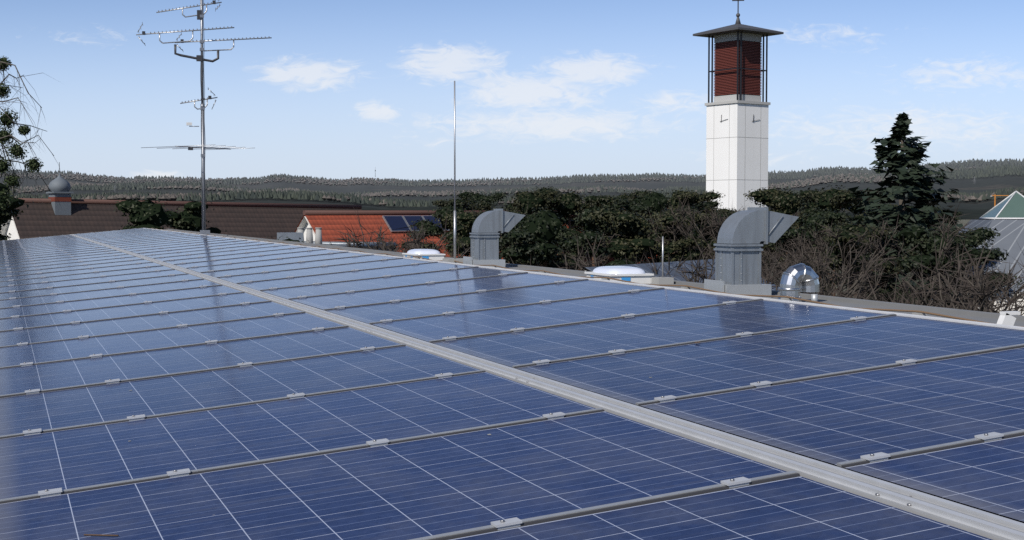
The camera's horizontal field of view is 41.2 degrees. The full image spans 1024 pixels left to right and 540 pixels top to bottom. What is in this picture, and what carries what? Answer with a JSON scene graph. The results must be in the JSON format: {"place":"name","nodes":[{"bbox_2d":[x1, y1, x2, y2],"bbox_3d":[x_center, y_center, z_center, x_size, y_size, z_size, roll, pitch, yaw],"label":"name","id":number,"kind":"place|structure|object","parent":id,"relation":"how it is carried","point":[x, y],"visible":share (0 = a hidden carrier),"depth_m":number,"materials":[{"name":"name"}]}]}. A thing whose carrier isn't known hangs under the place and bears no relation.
{"place":"outdoors","nodes":[
{"label":"outdoors","id":0,"kind":"place"},
{"bbox_2d":[0,198,613,265],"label":"house roof","id":1,"kind":"structure","parent":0,"point":[263,220],"depth_m":67.25,"materials":[{"name":"brown tile"}]},
{"bbox_2d":[46,162,73,214],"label":"dark roof turret","id":2,"kind":"object","parent":1,"relation":"on","point":[59,186],"visible":0.98,"depth_m":66.59,"materials":[{"name":"grey metal"}]},
{"bbox_2d":[382,215,449,231],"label":"solar panel","id":3,"kind":"object","parent":1,"relation":"on","point":[395,222],"visible":0.2,"depth_m":66.29,"materials":[{"name":"blue glass"}]},
{"bbox_2d":[84,341,699,535],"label":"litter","id":4,"kind":"object","parent":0,"point":[118,535],"visible":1,"depth_m":2.88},
{"bbox_2d":[0,161,1023,219],"bbox_3d":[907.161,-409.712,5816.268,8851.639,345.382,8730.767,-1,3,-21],"label":"forest hills","id":5,"kind":"structure","parent":0,"point":[971,210],"depth_m":5330.88,"materials":[{"name":"green plant"}]},
{"bbox_2d":[0,158,1023,206],"bbox_3d":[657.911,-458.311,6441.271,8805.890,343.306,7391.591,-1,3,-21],"label":"hill woods","id":6,"kind":"object","parent":5,"relation":"on","point":[965,172],"visible":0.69,"depth_m":5846.25,"materials":[{"name":"green plant"}]},
{"bbox_2d":[113,170,1008,205],"bbox_3d":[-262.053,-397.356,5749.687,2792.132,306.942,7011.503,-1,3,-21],"label":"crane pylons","id":7,"kind":"object","parent":5,"relation":"on","point":[994,195],"visible":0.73,"depth_m":2447.77,"materials":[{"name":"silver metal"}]},
{"bbox_2d":[0,0,1023,181],"label":"sky","id":8,"kind":"structure","parent":0,"point":[339,89],"materials":[{"name":"blue"}]},
{"bbox_2d":[693,0,783,210],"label":"church bell tower","id":9,"kind":"structure","parent":0,"point":[737,111],"depth_m":124.49,"materials":[{"name":"white concrete"}]},
{"bbox_2d":[769,220,969,297],"bbox_3d":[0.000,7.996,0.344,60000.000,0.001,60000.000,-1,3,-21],"label":"ground","id":10,"kind":"structure","parent":0,"point":[965,222],"depth_m":682.23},
{"bbox_2d":[0,212,18,239],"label":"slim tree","id":11,"kind":"object","parent":10,"relation":"on","point":[5,237],"visible":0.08,"depth_m":46.68,"materials":[{"name":"green plant"}]},
{"bbox_2d":[0,183,33,240],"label":"slim tree","id":12,"kind":"object","parent":10,"relation":"on","point":[8,213],"visible":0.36,"depth_m":41.82,"materials":[{"name":"green plant"}]},
{"bbox_2d":[0,56,64,229],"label":"tree","id":13,"kind":"object","parent":10,"relation":"on","point":[6,120],"visible":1,"depth_m":35.51,"materials":[{"name":"green plant"}]},
{"bbox_2d":[113,196,174,229],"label":"slim tree","id":14,"kind":"object","parent":10,"relation":"on","point":[148,213],"visible":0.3,"depth_m":49.50,"materials":[{"name":"green plant"}]},
{"bbox_2d":[164,201,226,233],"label":"slim tree","id":15,"kind":"object","parent":10,"relation":"on","point":[189,218],"visible":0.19,"depth_m":57.81,"materials":[{"name":"green plant"}]},
{"bbox_2d":[267,236,308,241],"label":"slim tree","id":16,"kind":"object","parent":10,"relation":"on","point":[289,239],"depth_m":43.74,"materials":[{"name":"plant"}]},
{"bbox_2d":[277,228,395,251],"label":"roof vents","id":17,"kind":"object","parent":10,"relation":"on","point":[298,234],"visible":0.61,"depth_m":48.34,"materials":[{"name":"metal"}]},
{"bbox_2d":[338,222,427,252],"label":"bare tree","id":18,"kind":"object","parent":10,"relation":"on","point":[381,243],"visible":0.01,"depth_m":40.05,"materials":[{"name":"brown plant"}]},
{"bbox_2d":[309,204,470,257],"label":"bare tree","id":19,"kind":"object","parent":10,"relation":"on","point":[412,241],"visible":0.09,"depth_m":28.94,"materials":[{"name":"brown plant"}]},
{"bbox_2d":[399,201,483,257],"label":"tree","id":20,"kind":"object","parent":10,"relation":"on","point":[433,228],"visible":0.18,"depth_m":62.03,"materials":[{"name":"green plant"}]},
{"bbox_2d":[432,196,494,210],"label":"tree","id":21,"kind":"object","parent":10,"relation":"on","point":[467,202],"visible":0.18,"depth_m":84.24,"materials":[{"name":"green plant"}]},
{"bbox_2d":[418,209,518,256],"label":"tree","id":22,"kind":"object","parent":10,"relation":"on","point":[463,231],"visible":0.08,"depth_m":58.38,"materials":[{"name":"green plant"}]},
{"bbox_2d":[452,190,508,210],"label":"pine tree","id":23,"kind":"object","parent":10,"relation":"on","point":[495,197],"visible":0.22,"depth_m":94.31,"materials":[{"name":"green plant"}]},
{"bbox_2d":[437,207,589,269],"bbox_3d":[0.428,1.854,50.655,5.740,8.399,4.805,1,3,24],"label":"pine tree","id":24,"kind":"object","parent":10,"relation":"on","point":[467,219],"visible":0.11,"depth_m":49.75,"materials":[{"name":"green plant"}]},
{"bbox_2d":[499,186,584,230],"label":"pine tree","id":25,"kind":"object","parent":10,"relation":"on","point":[509,206],"visible":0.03,"depth_m":76.08,"materials":[{"name":"green plant"}]},
{"bbox_2d":[505,186,590,258],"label":"pine tree","id":26,"kind":"object","parent":10,"relation":"on","point":[540,198],"visible":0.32,"depth_m":67.47,"materials":[{"name":"green plant"}]},
{"bbox_2d":[510,189,615,262],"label":"pine tree","id":27,"kind":"object","parent":10,"relation":"on","point":[568,205],"visible":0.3,"depth_m":69.48,"materials":[{"name":"green plant"}]},
{"bbox_2d":[110,229,1023,522],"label":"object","id":28,"kind":"object","parent":10,"relation":"on","point":[960,313],"visible":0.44,"depth_m":6.48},
{"bbox_2d":[136,0,271,234],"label":"antenna mast","id":29,"kind":"object","parent":28,"relation":"on","point":[200,17],"visible":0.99,"depth_m":24.04,"materials":[{"name":"silver metal"}]},
{"bbox_2d":[402,249,444,260],"bbox_3d":[-0.807,-0.141,12.418,0.290,0.101,0.400,-1,3,-21],"label":"skylight","id":30,"kind":"object","parent":28,"relation":"on","point":[432,254],"visible":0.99,"depth_m":12.27,"materials":[{"name":"white plastic"}]},
{"bbox_2d":[463,209,524,267],"bbox_3d":[-0.136,-0.249,10.698,0.460,0.465,0.230,-1,3,-21],"label":"vent duct","id":31,"kind":"object","parent":28,"relation":"on","point":[488,227],"visible":0.98,"depth_m":10.61,"materials":[{"name":"metal"}]},
{"bbox_2d":[0,228,1023,539],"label":"mounting rails","id":32,"kind":"object","parent":28,"relation":"on","point":[948,512],"visible":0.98,"depth_m":4.25,"materials":[{"name":"silver metal"}]},
{"bbox_2d":[0,228,1023,539],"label":"solar panels","id":33,"kind":"object","parent":32,"relation":"on","point":[432,486],"visible":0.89,"depth_m":4.03,"materials":[{"name":"blue glass"}]},
{"bbox_2d":[151,81,1023,326],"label":"lightning protection","id":34,"kind":"object","parent":28,"relation":"on","point":[1006,318],"visible":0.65,"depth_m":8.28,"materials":[{"name":"silver metal"}]},
{"bbox_2d":[584,266,653,283],"bbox_3d":[0.666,0.027,8.509,0.290,0.101,0.400,-1,3,-21],"label":"skylight","id":35,"kind":"object","parent":28,"relation":"on","point":[633,274],"visible":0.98,"depth_m":8.36,"materials":[{"name":"white plastic"}]},
{"bbox_2d":[704,207,798,297],"bbox_3d":[1.252,-0.094,7.088,0.460,0.465,0.230,-1,3,-21],"label":"vent duct","id":36,"kind":"object","parent":28,"relation":"on","point":[744,236],"visible":0.97,"depth_m":7.00,"materials":[{"name":"metal"}]},
{"bbox_2d":[778,263,818,303],"bbox_3d":[1.387,0.064,6.609,0.200,0.191,0.249,1,3,15],"label":"ventilation duct","id":37,"kind":"object","parent":28,"relation":"on","point":[796,280],"visible":0.84,"depth_m":6.61,"materials":[{"name":"metal"}]},
{"bbox_2d":[498,207,641,266],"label":"pine tree","id":38,"kind":"object","parent":10,"relation":"on","point":[541,228],"visible":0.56,"depth_m":45.49,"materials":[{"name":"green plant"}]},
{"bbox_2d":[548,203,644,270],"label":"pine tree","id":39,"kind":"object","parent":10,"relation":"on","point":[589,224],"visible":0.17,"depth_m":54.56,"materials":[{"name":"green plant"}]},
{"bbox_2d":[583,193,634,214],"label":"tree","id":40,"kind":"object","parent":10,"relation":"on","point":[586,198],"visible":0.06,"depth_m":80.73,"materials":[{"name":"green plant"}]},
{"bbox_2d":[508,228,710,276],"bbox_3d":[2.000,3.172,25.384,4.714,7.997,3.701,0,2,-4],"label":"bare tree","id":41,"kind":"object","parent":10,"relation":"on","point":[581,264],"visible":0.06,"depth_m":25.30,"materials":[{"name":"brown plant"}]},
{"bbox_2d":[553,228,665,269],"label":"bare tree","id":42,"kind":"object","parent":10,"relation":"on","point":[608,257],"visible":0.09,"depth_m":47.34,"materials":[{"name":"brown plant"}]},
{"bbox_2d":[613,190,652,235],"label":"pine tree","id":43,"kind":"object","parent":10,"relation":"on","point":[637,194],"visible":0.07,"depth_m":88.55,"materials":[{"name":"green plant"}]},
{"bbox_2d":[588,207,712,263],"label":"pine tree","id":44,"kind":"object","parent":10,"relation":"on","point":[636,241],"visible":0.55,"depth_m":47.40,"materials":[{"name":"green plant"}]},
{"bbox_2d":[614,189,701,249],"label":"pine tree","id":45,"kind":"object","parent":10,"relation":"on","point":[653,201],"visible":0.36,"depth_m":73.09,"materials":[{"name":"green plant"}]},
{"bbox_2d":[639,206,721,262],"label":"pine tree","id":46,"kind":"object","parent":10,"relation":"on","point":[665,219],"visible":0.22,"depth_m":51.49,"materials":[{"name":"green plant"}]},
{"bbox_2d":[585,259,778,290],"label":"shed seam roof","id":47,"kind":"structure","parent":10,"relation":"on","point":[645,267],"depth_m":25.10,"materials":[{"name":"metal"}]},
{"bbox_2d":[642,188,724,249],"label":"pine tree","id":48,"kind":"object","parent":10,"relation":"on","point":[697,198],"visible":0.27,"depth_m":78.52,"materials":[{"name":"green plant"}]},
{"bbox_2d":[643,195,741,258],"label":"bare tree","id":49,"kind":"object","parent":10,"relation":"on","point":[716,228],"visible":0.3,"depth_m":49.28,"materials":[{"name":"brown plant"}]},
{"bbox_2d":[694,200,722,211],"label":"pine tree","id":50,"kind":"object","parent":10,"relation":"on","point":[715,203],"visible":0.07,"depth_m":99.11,"materials":[{"name":"green plant"}]},
{"bbox_2d":[658,211,781,268],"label":"pine tree","id":51,"kind":"object","parent":10,"relation":"on","point":[707,236],"visible":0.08,"depth_m":59.20,"materials":[{"name":"green plant"}]},
{"bbox_2d":[716,207,737,213],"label":"pine tree","id":52,"kind":"object","parent":10,"relation":"on","point":[727,209],"visible":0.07,"depth_m":108.78,"materials":[{"name":"green plant"}]},
{"bbox_2d":[704,248,830,278],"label":"bare tree","id":53,"kind":"object","parent":10,"relation":"on","point":[764,256],"visible":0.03,"depth_m":45.65,"materials":[{"name":"brown plant"}]},
{"bbox_2d":[671,231,876,297],"bbox_3d":[3.847,3.281,22.456,3.717,8.033,4.735,-2,3,-44],"label":"bare tree","id":54,"kind":"object","parent":10,"relation":"on","point":[702,276],"visible":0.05,"depth_m":22.17,"materials":[{"name":"brown plant"}]},
{"bbox_2d":[743,186,826,263],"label":"pine tree","id":55,"kind":"object","parent":10,"relation":"on","point":[782,202],"visible":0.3,"depth_m":70.30,"materials":[{"name":"green plant"}]},
{"bbox_2d":[790,190,825,294],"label":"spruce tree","id":56,"kind":"object","parent":10,"relation":"on","point":[804,202],"visible":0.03,"depth_m":87.86,"materials":[{"name":"green plant"}]},
{"bbox_2d":[778,202,846,248],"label":"pine tree","id":57,"kind":"object","parent":10,"relation":"on","point":[809,205],"visible":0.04,"depth_m":97.07,"materials":[{"name":"green plant"}]},
{"bbox_2d":[765,208,880,295],"bbox_3d":[11.315,1.952,49.002,5.297,8.403,4.903,1,3,18],"label":"pine tree","id":58,"kind":"object","parent":10,"relation":"on","point":[822,217],"visible":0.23,"depth_m":47.97,"materials":[{"name":"green plant"}]},
{"bbox_2d":[761,221,888,298],"bbox_3d":[10.063,2.299,45.204,6.023,8.151,4.509,2,3,42],"label":"bare tree","id":59,"kind":"object","parent":10,"relation":"on","point":[808,246],"visible":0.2,"depth_m":44.53,"materials":[{"name":"brown plant"}]},
{"bbox_2d":[761,231,898,299],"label":"bare tree","id":60,"kind":"object","parent":10,"relation":"on","point":[819,268],"visible":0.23,"depth_m":31.36,"materials":[{"name":"brown plant"}]},
{"bbox_2d":[765,185,896,295],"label":"pine tree","id":61,"kind":"object","parent":10,"relation":"on","point":[831,199],"visible":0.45,"depth_m":66.08,"materials":[{"name":"green plant"}]},
{"bbox_2d":[846,190,885,295],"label":"pine tree","id":62,"kind":"object","parent":10,"relation":"on","point":[854,209],"visible":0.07,"depth_m":82.53,"materials":[{"name":"green plant"}]},
{"bbox_2d":[804,219,938,300],"bbox_3d":[10.471,2.377,42.970,5.648,7.966,5.676,-2,3,-43],"label":"pine tree","id":63,"kind":"object","parent":10,"relation":"on","point":[848,235],"visible":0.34,"depth_m":42.78,"materials":[{"name":"green plant"}]},
{"bbox_2d":[819,263,955,307],"bbox_3d":[9.746,3.295,35.029,5.011,6.978,7.137,0,2,-4],"label":"bush","id":64,"kind":"object","parent":10,"relation":"on","point":[906,302],"visible":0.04,"depth_m":36.54,"materials":[{"name":"brown plant"}]},
{"bbox_2d":[845,112,972,306],"bbox_3d":[14.302,0.132,50.307,6.364,11.852,6.505,1,3,30],"label":"spruce tree","id":65,"kind":"object","parent":10,"relation":"on","point":[915,184],"visible":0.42,"depth_m":49.27,"materials":[{"name":"green plant"}]},
{"bbox_2d":[813,203,1010,312],"bbox_3d":[10.045,2.370,38.026,6.254,8.709,8.908,2,3,42],"label":"bare tree","id":66,"kind":"object","parent":10,"relation":"on","point":[940,251],"visible":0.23,"depth_m":39.18,"materials":[{"name":"brown plant"}]},
{"bbox_2d":[908,205,962,225],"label":"pine tree","id":67,"kind":"object","parent":10,"relation":"on","point":[954,218],"visible":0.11,"depth_m":92.53,"materials":[{"name":"green plant"}]},
{"bbox_2d":[853,237,1023,314],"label":"bush","id":68,"kind":"object","parent":10,"relation":"on","point":[982,296],"visible":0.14,"depth_m":17.49,"materials":[{"name":"brown plant"}]},
{"bbox_2d":[899,282,979,310],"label":"bare tree","id":69,"kind":"object","parent":10,"relation":"on","point":[917,302],"visible":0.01,"depth_m":28.52,"materials":[{"name":"brown plant"}]},
{"bbox_2d":[868,223,1023,307],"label":"pine tree","id":70,"kind":"object","parent":10,"relation":"on","point":[913,237],"visible":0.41,"depth_m":39.52,"materials":[{"name":"green plant"}]},
{"bbox_2d":[889,236,1023,315],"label":"bush","id":71,"kind":"object","parent":10,"relation":"on","point":[1009,281],"visible":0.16,"depth_m":21.97,"materials":[{"name":"brown plant"}]},
{"bbox_2d":[897,285,1018,312],"bbox_3d":[9.357,3.627,28.937,3.756,6.790,5.017,-1,3,-19],"label":"bush","id":72,"kind":"object","parent":10,"relation":"on","point":[902,300],"visible":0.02,"depth_m":28.75,"materials":[{"name":"brown plant"}]},
{"bbox_2d":[929,224,1013,290],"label":"pine tree","id":73,"kind":"object","parent":10,"relation":"on","point":[962,234],"visible":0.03,"depth_m":60.80,"materials":[{"name":"green plant"}]},
{"bbox_2d":[947,292,1006,310],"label":"bare tree","id":74,"kind":"object","parent":10,"relation":"on","point":[968,304],"visible":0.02,"depth_m":20.90,"materials":[{"name":"brown plant"}]},
{"bbox_2d":[932,191,1023,315],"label":"building","id":75,"kind":"structure","parent":10,"relation":"on","point":[1005,217],"depth_m":63.51,"materials":[{"name":"metal"}]}
]}

